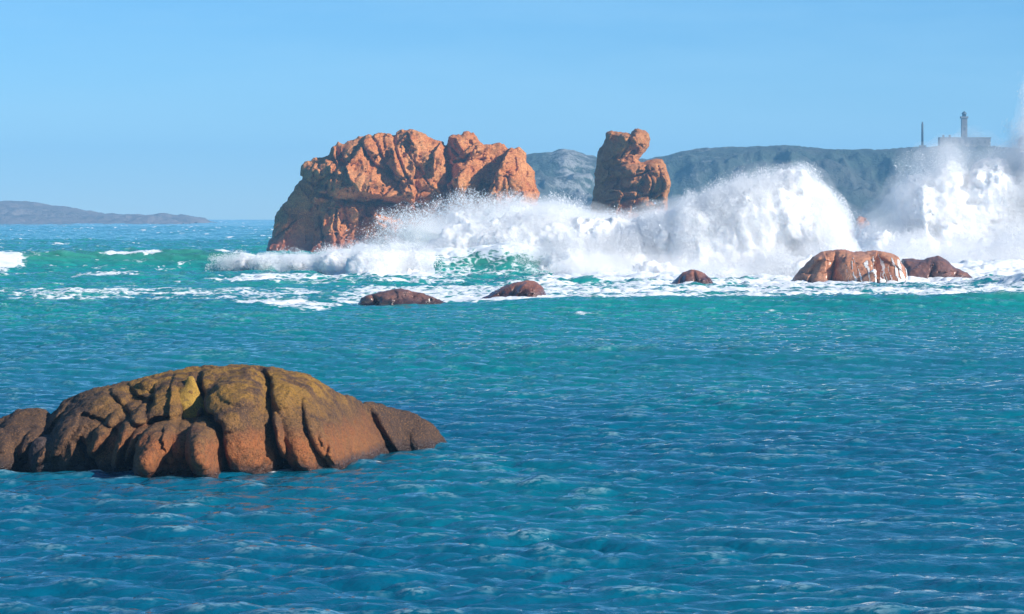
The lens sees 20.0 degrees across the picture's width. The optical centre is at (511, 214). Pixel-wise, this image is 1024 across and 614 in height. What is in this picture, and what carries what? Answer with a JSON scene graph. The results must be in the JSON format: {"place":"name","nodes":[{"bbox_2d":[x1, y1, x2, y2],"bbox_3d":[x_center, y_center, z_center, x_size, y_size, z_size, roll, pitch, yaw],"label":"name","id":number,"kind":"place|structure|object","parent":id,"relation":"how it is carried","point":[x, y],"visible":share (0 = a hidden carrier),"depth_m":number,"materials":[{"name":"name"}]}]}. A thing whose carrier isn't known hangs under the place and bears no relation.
{"place":"outdoors","nodes":[
{"label":"outdoors","id":0,"kind":"place"},
{"bbox_2d":[0,201,217,223],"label":"hill island","id":1,"kind":"structure","parent":0,"point":[19,212],"depth_m":2599.66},
{"bbox_2d":[0,219,1023,613],"bbox_3d":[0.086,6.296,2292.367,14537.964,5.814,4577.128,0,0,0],"label":"sea","id":2,"kind":"structure","parent":0,"point":[646,443],"depth_m":99.99,"materials":[{"name":"liquid"}]},
{"bbox_2d":[0,364,447,477],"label":"sea rock","id":3,"kind":"object","parent":2,"relation":"in","point":[212,421],"visible":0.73,"depth_m":90.31,"materials":[{"name":"brown stone"}]},
{"bbox_2d":[205,238,441,274],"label":"spray","id":4,"kind":"object","parent":2,"relation":"on","point":[354,250],"visible":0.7,"depth_m":389.75,"materials":[{"name":"white liquid"}]},
{"bbox_2d":[233,249,423,274],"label":"breaking foam","id":5,"kind":"object","parent":2,"relation":"on","point":[243,267],"visible":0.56,"depth_m":386.39,"materials":[{"name":"white"}]},
{"bbox_2d":[358,288,444,305],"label":"rock","id":6,"kind":"object","parent":2,"relation":"in","point":[396,296],"visible":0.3,"depth_m":257.05,"materials":[{"name":"stone"}]},
{"bbox_2d":[266,129,539,251],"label":"sea rock","id":7,"kind":"object","parent":2,"relation":"in","point":[350,187],"visible":0.57,"depth_m":594.20,"materials":[{"name":"orange stone"}]},
{"bbox_2d":[353,205,573,249],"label":"breaking foam","id":8,"kind":"object","parent":2,"relation":"on","point":[455,218],"visible":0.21,"depth_m":419.23,"materials":[{"name":"white"}]},
{"bbox_2d":[343,186,670,249],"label":"spray","id":9,"kind":"object","parent":2,"relation":"on","point":[442,213],"visible":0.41,"depth_m":420.73,"materials":[{"name":"white liquid"}]},
{"bbox_2d":[480,280,545,298],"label":"rock","id":10,"kind":"object","parent":2,"relation":"in","point":[527,288],"visible":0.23,"depth_m":270.63,"materials":[{"name":"red stone"}]},
{"bbox_2d":[590,128,670,219],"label":"rock stack","id":11,"kind":"object","parent":2,"relation":"in","point":[626,178],"visible":0.58,"depth_m":614.14,"materials":[{"name":"stone"}]},
{"bbox_2d":[429,169,847,276],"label":"breaking foam","id":12,"kind":"object","parent":2,"relation":"on","point":[796,221],"visible":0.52,"depth_m":381.83,"materials":[{"name":"white"}]},
{"bbox_2d":[423,160,861,277],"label":"spray","id":13,"kind":"object","parent":2,"relation":"on","point":[770,257],"visible":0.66,"depth_m":382.01,"materials":[{"name":"white liquid"}]},
{"bbox_2d":[672,269,712,283],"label":"rock","id":14,"kind":"object","parent":2,"relation":"in","point":[694,276],"visible":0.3,"depth_m":333.67,"materials":[{"name":"red stone"}]},
{"bbox_2d":[792,249,906,282],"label":"rock","id":15,"kind":"object","parent":2,"relation":"in","point":[876,266],"visible":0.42,"depth_m":339.31,"materials":[{"name":"orange stone"}]},
{"bbox_2d":[853,216,869,238],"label":"rock","id":16,"kind":"object","parent":2,"relation":"in","point":[862,219],"visible":0.19,"depth_m":558.84,"materials":[{"name":"stone"}]},
{"bbox_2d":[845,71,1023,257],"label":"spray","id":17,"kind":"object","parent":2,"relation":"on","point":[1016,217],"visible":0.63,"depth_m":449.79,"materials":[{"name":"white liquid"}]},
{"bbox_2d":[901,256,971,278],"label":"rock","id":18,"kind":"object","parent":2,"relation":"in","point":[935,266],"visible":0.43,"depth_m":349.54,"materials":[{"name":"stone"}]},
{"bbox_2d":[851,134,1023,258],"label":"breaking foam","id":19,"kind":"object","parent":2,"relation":"on","point":[977,212],"visible":0.61,"depth_m":449.69,"materials":[{"name":"white"}]},
{"bbox_2d":[856,222,1023,262],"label":"spray","id":20,"kind":"object","parent":2,"relation":"on","point":[1018,243],"visible":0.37,"depth_m":425.42,"materials":[{"name":"white liquid"}]},
{"bbox_2d":[898,247,1023,262],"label":"breaking foam","id":21,"kind":"object","parent":2,"relation":"on","point":[983,256],"visible":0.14,"depth_m":423.83,"materials":[{"name":"white"}]},
{"bbox_2d":[0,0,1023,219],"label":"sky","id":22,"kind":"structure","parent":0,"point":[208,109],"materials":[{"name":"blue"}]},
{"bbox_2d":[526,144,1019,229],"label":"hill","id":23,"kind":"structure","parent":0,"point":[858,179],"depth_m":1615.69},
{"bbox_2d":[919,122,925,146],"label":"signal mast","id":24,"kind":"object","parent":23,"relation":"on","point":[922,138],"visible":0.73,"depth_m":1699.58,"materials":[{"name":"metal"}]},
{"bbox_2d":[960,111,967,136],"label":"lighthouse","id":25,"kind":"object","parent":23,"relation":"on","point":[963,117],"visible":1,"depth_m":1698.36,"materials":[{"name":"grey stone"}]},
{"bbox_2d":[938,135,990,146],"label":"keepers building","id":26,"kind":"structure","parent":23,"relation":"on","point":[965,141],"depth_m":1687.00,"materials":[{"name":"grey stone"}]}
]}

